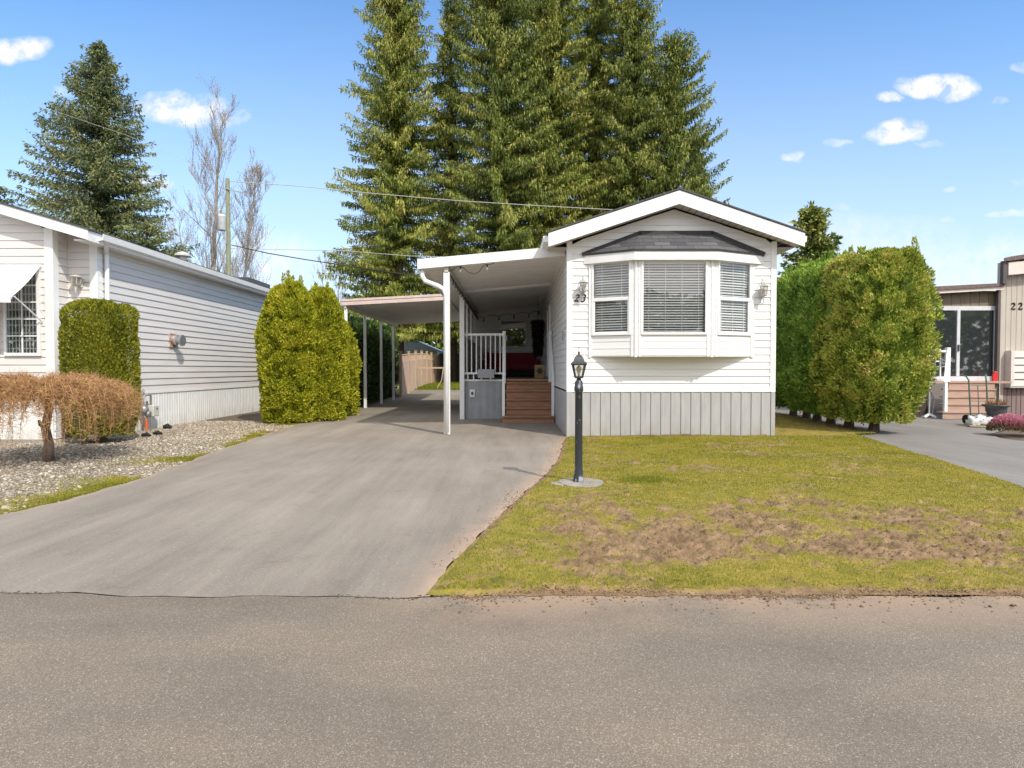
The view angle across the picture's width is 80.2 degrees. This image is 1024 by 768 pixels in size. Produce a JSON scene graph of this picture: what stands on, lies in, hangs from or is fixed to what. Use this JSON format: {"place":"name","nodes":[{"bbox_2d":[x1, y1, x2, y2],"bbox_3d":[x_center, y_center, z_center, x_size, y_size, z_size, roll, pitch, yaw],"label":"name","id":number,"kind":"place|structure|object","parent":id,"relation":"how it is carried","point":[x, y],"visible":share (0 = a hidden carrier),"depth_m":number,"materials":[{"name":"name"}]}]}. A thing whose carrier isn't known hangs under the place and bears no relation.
{"place":"outdoors","nodes":[
{"label":"outdoors","id":0,"kind":"place"},
{"bbox_2d":[0,390,565,597],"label":"driveway","id":1,"kind":"structure","parent":0,"point":[389,497],"depth_m":5.85,"materials":[{"name":"concrete"}]},
{"bbox_2d":[127,418,565,569],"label":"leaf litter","id":2,"kind":"object","parent":1,"relation":"on","point":[465,524],"visible":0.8,"depth_m":8.50,"materials":[{"name":"brown plant"}]},
{"bbox_2d":[340,321,362,415],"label":"cedar shrub","id":3,"kind":"object","parent":1,"relation":"on","point":[352,403],"visible":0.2,"depth_m":18.07,"materials":[{"name":"green plant"}]},
{"bbox_2d":[341,294,459,407],"bbox_3d":[-3.714,-1.073,23.756,3.388,3.796,8.950,0,1,0],"label":"carport","id":4,"kind":"object","parent":1,"relation":"on","point":[395,311],"visible":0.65,"depth_m":21.92,"materials":[{"name":"beige metal"}]},
{"bbox_2d":[417,246,565,433],"bbox_3d":[-0.425,-1.056,18.490,3.166,4.016,11.179,0,1,0],"label":"porch","id":5,"kind":"object","parent":1,"relation":"on","point":[507,284],"visible":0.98,"depth_m":16.95,"materials":[{"name":"painted aluminium"},{"name":"white and grey vinyl"},{"name":"stained wood"}]},
{"bbox_2d":[450,274,478,319],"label":"string lights","id":6,"kind":"object","parent":5,"relation":"hanging from","point":[464,297],"visible":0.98,"depth_m":16.66,"materials":[{"name":"black plastic"}]},
{"bbox_2d":[451,263,493,273],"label":"string lights","id":7,"kind":"object","parent":5,"relation":"hanging from","point":[460,270],"visible":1,"depth_m":13.06,"materials":[{"name":"black plastic"}]},
{"bbox_2d":[478,369,493,378],"bbox_3d":[-0.725,-0.271,16.988,0.460,0.280,0.120,0,1,0],"label":"metal box","id":8,"kind":"object","parent":5,"relation":"on","point":[485,373],"visible":1,"depth_m":16.93,"materials":[{"name":"grey metal"}]},
{"bbox_2d":[479,311,538,320],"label":"string lights","id":9,"kind":"object","parent":5,"relation":"hanging from","point":[511,314],"visible":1,"depth_m":23.84,"materials":[{"name":"black plastic"}]},
{"bbox_2d":[482,353,539,374],"bbox_3d":[-0.040,-0.782,23.208,2.180,0.840,1.000,0,1,0],"label":"sofa","id":10,"kind":"object","parent":5,"relation":"on","point":[520,363],"visible":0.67,"depth_m":23.33,"materials":[{"name":"red fabric"}]},
{"bbox_2d":[500,320,526,347],"bbox_3d":[0.050,-1.977,23.927,1.057,1.081,0.036,0,1,0],"label":"window","id":11,"kind":"structure","parent":5,"relation":"in","point":[516,330],"depth_m":23.93,"materials":[{"name":"clear glass"}]},
{"bbox_2d":[530,320,544,356],"bbox_3d":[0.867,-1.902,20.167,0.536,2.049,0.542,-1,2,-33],"label":"hanging basket","id":12,"kind":"object","parent":5,"relation":"hanging from","point":[537,326],"visible":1,"depth_m":20.05,"materials":[{"name":"black plant"}]},
{"bbox_2d":[534,365,544,377],"bbox_3d":[0.874,-0.397,19.291,0.320,0.420,0.310,0,1,0],"label":"wooden box","id":13,"kind":"object","parent":5,"relation":"on","point":[539,371],"visible":0.88,"depth_m":19.14,"materials":[{"name":"brown wood"}]},
{"bbox_2d":[404,340,443,355],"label":"shed","id":14,"kind":"structure","parent":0,"point":[419,347],"depth_m":51.64,"materials":[{"name":"grey plastic"}]},
{"bbox_2d":[0,593,1023,767],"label":"road","id":15,"kind":"structure","parent":0,"point":[94,681],"depth_m":2.72,"materials":[{"name":"grey asphalt"}]},
{"bbox_2d":[1,590,462,600],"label":"seam grit","id":16,"kind":"object","parent":15,"relation":"on","point":[338,596],"visible":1,"depth_m":3.75,"materials":[{"name":"grey gravel"}]},
{"bbox_2d":[0,383,1023,598],"bbox_3d":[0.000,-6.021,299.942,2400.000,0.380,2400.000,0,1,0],"label":"ground","id":17,"kind":"structure","parent":0,"point":[937,391],"depth_m":12.75,"materials":[{"name":"soil"}]},
{"bbox_2d":[0,186,22,206],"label":"fir tree","id":18,"kind":"object","parent":17,"relation":"on","point":[2,190],"visible":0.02,"depth_m":39.82,"materials":[{"name":"green plant"}]},
{"bbox_2d":[69,218,95,229],"bbox_3d":[-27.115,-5.106,37.577,8.627,10.683,8.457,0,1,0],"label":"fir tree","id":19,"kind":"object","parent":17,"relation":"on","point":[74,221],"visible":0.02,"depth_m":37.73,"materials":[{"name":"green plant"}]},
{"bbox_2d":[3,39,177,250],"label":"fir tree","id":20,"kind":"object","parent":17,"relation":"on","point":[100,206],"visible":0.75,"depth_m":40.46,"materials":[{"name":"green plant"}]},
{"bbox_2d":[0,202,269,438],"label":"mobile home","id":21,"kind":"object","parent":17,"relation":"on","point":[197,324],"visible":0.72,"depth_m":14.22,"materials":[{"name":"grey plastic"}]},
{"bbox_2d":[2,265,41,355],"bbox_3d":[-9.814,-1.470,12.188,0.730,1.809,0.060,0,1,0],"label":"window","id":22,"kind":"structure","parent":21,"relation":"in","point":[30,301],"depth_m":12.19,"materials":[{"name":"white glass"}]},
{"bbox_2d":[140,389,158,429],"bbox_3d":[-8.463,0.576,14.108,0.283,0.926,0.520,0,1,0],"label":"gas meter","id":23,"kind":"object","parent":21,"relation":"attached to","point":[151,410],"visible":0.94,"depth_m":14.07,"materials":[{"name":"beige metal"}]},
{"bbox_2d":[0,420,302,514],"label":"gravel bed","id":24,"kind":"object","parent":17,"relation":"on","point":[33,440],"visible":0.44,"depth_m":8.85,"materials":[{"name":"grey gravel"}]},
{"bbox_2d":[0,367,146,461],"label":"weeping shrub","id":25,"kind":"object","parent":24,"relation":"on","point":[79,390],"visible":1,"depth_m":8.90,"materials":[{"name":"brown plant"}]},
{"bbox_2d":[73,411,86,443],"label":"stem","id":26,"kind":"object","parent":24,"relation":"on","point":[76,440],"visible":0.19,"depth_m":11.45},
{"bbox_2d":[57,298,142,442],"bbox_3d":[-7.943,-0.260,11.746,1.311,2.834,1.271,0,1,0],"label":"clipped cedar","id":27,"kind":"object","parent":24,"relation":"on","point":[98,335],"visible":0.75,"depth_m":11.37,"materials":[{"name":"green plant"}]},
{"bbox_2d":[141,432,150,436],"bbox_3d":[-7.603,1.049,12.641,0.197,0.097,0.090,0,1,0],"label":"bark chunk","id":28,"kind":"object","parent":24,"relation":"on","point":[145,434],"visible":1,"depth_m":12.61,"materials":[{"name":"black wood"}]},
{"bbox_2d":[145,419,147,429],"bbox_3d":[-8.401,0.932,13.977,0.060,0.260,0.057,0,1,0],"label":"marker stake","id":29,"kind":"object","parent":24,"relation":"on","point":[146,424],"visible":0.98,"depth_m":13.95,"materials":[{"name":"orange plastic"}]},
{"bbox_2d":[0,423,297,513],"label":"verge grass","id":30,"kind":"structure","parent":24,"relation":"on","point":[123,479],"depth_m":7.43,"materials":[{"name":"green plant"}]},
{"bbox_2d":[163,423,171,428],"bbox_3d":[-8.184,1.001,14.441,0.203,0.136,0.133,0,1,0],"label":"bark chunk","id":31,"kind":"object","parent":24,"relation":"on","point":[167,426],"visible":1,"depth_m":14.40,"materials":[{"name":"black wood"}]},
{"bbox_2d":[253,270,321,423],"bbox_3d":[-5.904,-0.957,16.088,1.701,4.024,1.657,0,1,0],"label":"cedar shrub","id":32,"kind":"object","parent":24,"relation":"on","point":[286,357],"visible":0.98,"depth_m":15.60,"materials":[{"name":"green plant"}]},
{"bbox_2d":[105,219,199,261],"bbox_3d":[-21.281,-4.684,35.805,10.442,10.021,9.965,0,1,0],"label":"fir tree","id":33,"kind":"object","parent":17,"relation":"on","point":[147,229],"visible":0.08,"depth_m":35.46,"materials":[{"name":"green plant"}]},
{"bbox_2d":[161,198,207,263],"bbox_3d":[-21.212,-6.028,40.273,2.497,12.365,4.054,1,2,30],"label":"bare tree","id":34,"kind":"object","parent":17,"relation":"on","point":[181,241],"visible":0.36,"depth_m":39.74,"materials":[{"name":"brown plant"}]},
{"bbox_2d":[160,68,274,276],"bbox_3d":[-18.017,-9.196,38.367,7.411,18.807,5.133,-1,2,-41],"label":"bare tree","id":35,"kind":"object","parent":17,"relation":"on","point":[212,240],"visible":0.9,"depth_m":37.35,"materials":[{"name":"grey plant"}]},
{"bbox_2d":[217,178,242,274],"bbox_3d":[-16.059,-5.588,34.772,1.448,12.290,0.506,0,1,0],"label":"utility pole","id":36,"kind":"object","parent":17,"relation":"on","point":[223,222],"visible":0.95,"depth_m":34.67,"materials":[{"name":"brown wood"}]},
{"bbox_2d":[2,94,225,178],"bbox_3d":[-21.574,-13.200,32.310,11.769,3.210,0.283,-1,2,-25],"label":"overhead wire","id":37,"kind":"object","parent":36,"relation":"attached to","point":[112,130],"visible":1,"depth_m":32.38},
{"bbox_2d":[231,245,419,276],"bbox_3d":[-9.557,-6.517,32.245,13.694,2.717,0.187,1,1,21],"label":"overhead wire","id":38,"kind":"object","parent":36,"relation":"attached to","point":[328,263],"visible":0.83,"depth_m":32.25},
{"bbox_2d":[230,248,434,256],"bbox_3d":[-6.367,-7.216,33.836,19.822,1.095,1.048,0,1,9],"label":"overhead wire","id":39,"kind":"object","parent":36,"relation":"attached to","point":[336,250],"visible":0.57,"depth_m":34.81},
{"bbox_2d":[229,181,612,209],"bbox_3d":[-0.559,-11.098,36.370,31.442,1.103,0.301,0,1,-5],"label":"overhead wire","id":40,"kind":"object","parent":36,"relation":"attached to","point":[419,197],"visible":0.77,"depth_m":35.97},
{"bbox_2d":[200,146,275,282],"bbox_3d":[-17.042,-7.266,38.913,4.127,14.955,4.486,1,2,32],"label":"bare tree","id":41,"kind":"object","parent":17,"relation":"on","point":[250,189],"visible":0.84,"depth_m":38.48,"materials":[{"name":"grey plant"}]},
{"bbox_2d":[201,390,398,420],"bbox_3d":[-7.075,0.678,25.324,3.250,0.246,17.400,0,1,0],"label":"hedge bed","id":42,"kind":"object","parent":17,"relation":"on","point":[253,416],"visible":0.16,"depth_m":17.83,"materials":[{"name":"grey gravel"}]},
{"bbox_2d":[336,307,399,403],"bbox_3d":[-6.438,-1.003,25.150,2.205,3.759,12.406,0,1,0],"label":"cedar hedge","id":43,"kind":"object","parent":42,"relation":"on","point":[373,357],"visible":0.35,"depth_m":25.32,"materials":[{"name":"green plant"}]},
{"bbox_2d":[305,282,351,421],"bbox_3d":[-5.213,-0.881,16.701,1.559,3.867,1.472,0,1,0],"label":"cedar shrub","id":44,"kind":"object","parent":17,"relation":"on","point":[333,339],"visible":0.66,"depth_m":16.32,"materials":[{"name":"green plant"}]},
{"bbox_2d":[318,0,466,383],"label":"spruce tree","id":45,"kind":"object","parent":17,"relation":"on","point":[395,111],"visible":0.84,"depth_m":42.39,"materials":[{"name":"green plant"}]},
{"bbox_2d":[399,351,439,396],"bbox_3d":[-5.510,-0.819,38.241,0.163,2.553,18.668,0,1,-1],"label":"wooden fence","id":46,"kind":"object","parent":17,"relation":"on","point":[411,377],"visible":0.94,"depth_m":34.22,"materials":[{"name":"brown wood"}]},
{"bbox_2d":[439,353,459,381],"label":"wooden fence","id":47,"kind":"object","parent":17,"relation":"on","point":[442,360],"visible":0.02,"depth_m":47.76,"materials":[{"name":"grey paint"}]},
{"bbox_2d":[421,0,574,331],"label":"spruce tree","id":48,"kind":"object","parent":17,"relation":"on","point":[496,32],"visible":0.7,"depth_m":41.03,"materials":[{"name":"green plant"}]},
{"bbox_2d":[491,0,614,247],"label":"spruce tree","id":49,"kind":"object","parent":17,"relation":"on","point":[560,105],"visible":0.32,"depth_m":43.10,"materials":[{"name":"green plant"}]},
{"bbox_2d":[583,0,675,213],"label":"spruce tree","id":50,"kind":"object","parent":17,"relation":"on","point":[632,126],"visible":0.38,"depth_m":42.66,"materials":[{"name":"green plant"}]},
{"bbox_2d":[540,188,806,436],"bbox_3d":[3.288,-1.599,20.723,5.320,5.033,17.449,0,1,0],"label":"mobile home","id":51,"kind":"object","parent":17,"relation":"on","point":[658,312],"visible":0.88,"depth_m":12.53,"materials":[{"name":"white plastic"}]},
{"bbox_2d":[582,231,765,357],"bbox_3d":[3.322,-1.840,12.282,3.779,2.601,0.585,0,1,0],"label":"bay window","id":52,"kind":"structure","parent":51,"relation":"in","point":[665,319],"depth_m":12.28,"materials":[{"name":"white plastic"}]},
{"bbox_2d":[778,199,843,277],"bbox_3d":[14.615,-4.167,29.733,5.026,9.704,5.031,0,1,0],"label":"conifer tree","id":53,"kind":"object","parent":17,"relation":"on","point":[812,219],"visible":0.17,"depth_m":29.40,"materials":[{"name":"green plant"}]},
{"bbox_2d":[920,254,1023,414],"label":"mobile home","id":54,"kind":"object","parent":17,"relation":"on","point":[980,327],"visible":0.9,"depth_m":18.54,"materials":[{"name":"beige"}]},
{"bbox_2d":[920,306,995,380],"bbox_3d":[13.006,-1.237,18.588,3.612,2.282,0.115,0,1,0],"label":"sliding door","id":55,"kind":"structure","parent":54,"relation":"in","point":[969,331],"depth_m":18.58,"materials":[{"name":"white glass"}]},
{"bbox_2d":[0,0,1023,349],"label":"sky","id":56,"kind":"structure","parent":0,"point":[902,119],"materials":[{"name":"blue"}]},
{"bbox_2d":[425,412,1023,596],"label":"lawn","id":57,"kind":"structure","parent":0,"point":[583,545],"depth_m":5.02,"materials":[{"name":"plant"}]},
{"bbox_2d":[550,351,603,487],"bbox_3d":[0.822,0.386,7.344,0.586,1.692,0.582,1,2,38],"label":"lamp post","id":58,"kind":"object","parent":57,"relation":"on","point":[578,480],"visible":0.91,"depth_m":7.32,"materials":[{"name":"metal"}]},
{"bbox_2d":[444,487,1023,622],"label":"soil clods","id":59,"kind":"object","parent":57,"relation":"on","point":[618,590],"visible":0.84,"depth_m":3.79,"materials":[{"name":"brown soil"}]},
{"bbox_2d":[776,260,810,418],"bbox_3d":[8.380,-1.245,17.280,2.038,4.533,2.160,0,1,0],"label":"cedar shrub","id":60,"kind":"object","parent":57,"relation":"on","point":[781,361],"visible":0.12,"depth_m":17.33,"materials":[{"name":"green plant"}]},
{"bbox_2d":[775,406,1023,486],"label":"neighbour driveway","id":61,"kind":"structure","parent":0,"point":[958,442],"depth_m":11.57,"materials":[{"name":"concrete"}]},
{"bbox_2d":[775,266,796,415],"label":"cedar shrub","id":62,"kind":"object","parent":61,"relation":"on","point":[779,402],"visible":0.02,"depth_m":18.22,"materials":[{"name":"green plant"}]},
{"bbox_2d":[776,257,821,420],"bbox_3d":[8.193,-1.176,16.247,2.057,4.446,2.151,0,1,0],"label":"cedar shrub","id":63,"kind":"object","parent":61,"relation":"on","point":[793,403],"visible":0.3,"depth_m":16.38,"materials":[{"name":"green plant"}]},
{"bbox_2d":[786,250,839,423],"bbox_3d":[8.114,-1.169,15.388,2.105,4.473,2.110,0,1,0],"label":"cedar shrub","id":64,"kind":"object","parent":61,"relation":"on","point":[808,313],"visible":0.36,"depth_m":15.30,"materials":[{"name":"green plant"}]},
{"bbox_2d":[807,244,867,427],"bbox_3d":[8.136,-1.126,14.543,1.933,4.428,2.068,0,1,0],"label":"cedar shrub","id":65,"kind":"object","parent":61,"relation":"on","point":[834,270],"visible":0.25,"depth_m":14.44,"materials":[{"name":"green plant"}]},
{"bbox_2d":[820,236,943,432],"bbox_3d":[8.235,-1.053,13.545,2.307,4.332,2.241,0,1,0],"label":"cedar shrub","id":66,"kind":"object","parent":61,"relation":"on","point":[886,375],"visible":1,"depth_m":12.94,"materials":[{"name":"green plant"}]},
{"bbox_2d":[913,347,1011,418],"bbox_3d":[12.855,-0.053,17.834,3.880,2.043,1.500,0,1,0],"label":"porch","id":67,"kind":"object","parent":61,"relation":"on","point":[955,403],"visible":0.37,"depth_m":17.72,"materials":[{"name":"brown wood"}]},
{"bbox_2d":[991,371,997,399],"bbox_3d":[14.476,0.277,18.224,0.178,1.326,0.096,0,1,0],"label":"scoop","id":68,"kind":"object","parent":67,"relation":"hanging from","point":[995,376],"visible":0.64,"depth_m":18.20,"materials":[{"name":"red plastic"}]},
{"bbox_2d":[961,374,987,423],"bbox_3d":[11.875,0.385,15.400,0.664,1.284,0.533,0,1,0],"label":"hand truck","id":69,"kind":"object","parent":61,"relation":"on","point":[964,418],"visible":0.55,"depth_m":15.48,"materials":[{"name":"green paint"}]},
{"bbox_2d":[968,425,985,426],"bbox_3d":[11.430,1.025,14.779,0.558,0.030,0.100,0,1,15],"label":"board","id":70,"kind":"object","parent":61,"relation":"on","point":[976,426],"visible":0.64,"depth_m":14.79,"materials":[{"name":"brown wood"}]},
{"bbox_2d":[965,414,992,424],"bbox_3d":[11.580,0.869,14.975,0.695,0.267,0.394,0,1,0],"label":"sack","id":71,"kind":"object","parent":70,"relation":"on","point":[981,419],"visible":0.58,"depth_m":14.85,"materials":[{"name":"white plastic"}]},
{"bbox_2d":[981,399,1010,416],"bbox_3d":[11.879,0.686,14.921,0.580,0.705,0.580,0,1,0],"label":"urn","id":72,"kind":"object","parent":61,"relation":"on","point":[993,409],"visible":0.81,"depth_m":14.79,"materials":[{"name":"grey stone"}]},
{"bbox_2d":[985,413,1023,432],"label":"heather","id":73,"kind":"object","parent":61,"relation":"on","point":[1007,421],"visible":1,"depth_m":12.78,"materials":[{"name":"pink plant"}]},
{"bbox_2d":[922,381,936,417],"bbox_3d":[12.028,0.200,17.510,0.331,1.548,0.331,1,1,22],"label":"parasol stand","id":74,"kind":"object","parent":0,"point":[929,413],"visible":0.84,"depth_m":17.48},
{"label":"back lawn","id":75,"kind":"structure","parent":0,"visible":0},
{"bbox_2d":[417,367,443,387],"bbox_3d":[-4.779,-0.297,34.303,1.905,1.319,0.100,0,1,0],"label":"picnic table","id":76,"kind":"object","parent":75,"relation":"on","point":[433,368],"visible":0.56,"depth_m":34.25,"materials":[{"name":"brown wood"}]},
{"bbox_2d":[415,381,459,389],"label":"back grass","id":77,"kind":"structure","parent":75,"relation":"on","point":[455,385],"depth_m":36.04,"materials":[{"name":"green plant"}]},
{"bbox_2d":[404,0,480,381],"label":"spruce tree","id":78,"kind":"object","parent":75,"relation":"on","point":[449,151],"visible":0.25,"depth_m":45.02,"materials":[{"name":"green plant"}]},
{"bbox_2d":[560,0,637,221],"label":"spruce tree","id":79,"kind":"object","parent":75,"relation":"on","point":[596,31],"visible":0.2,"depth_m":45.41,"materials":[{"name":"green plant"}]},
{"bbox_2d":[619,27,733,203],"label":"spruce tree","id":80,"kind":"object","parent":75,"relation":"on","point":[673,73],"visible":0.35,"depth_m":42.23,"materials":[{"name":"green plant"}]},
{"label":"far field","id":81,"kind":"structure","parent":0,"visible":0},
{"bbox_2d":[310,256,332,287],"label":"bare tree","id":82,"kind":"object","parent":81,"relation":"on","point":[322,271],"visible":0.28,"depth_m":74.58,"materials":[{"name":"grey plant"}]},
{"bbox_2d":[328,248,349,304],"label":"bare tree","id":83,"kind":"object","parent":81,"relation":"on","point":[338,291],"visible":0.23,"depth_m":74.50,"materials":[{"name":"grey plant"}]},
{"bbox_2d":[422,337,459,352],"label":"woodland","id":84,"kind":"object","parent":81,"relation":"on","point":[439,345],"depth_m":89.80,"materials":[{"name":"green plant"}]},
{"bbox_2d":[682,152,718,199],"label":"spruce tree","id":85,"kind":"object","parent":81,"relation":"on","point":[713,183],"visible":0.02,"depth_m":48.20,"materials":[{"name":"green plant"}]}
]}

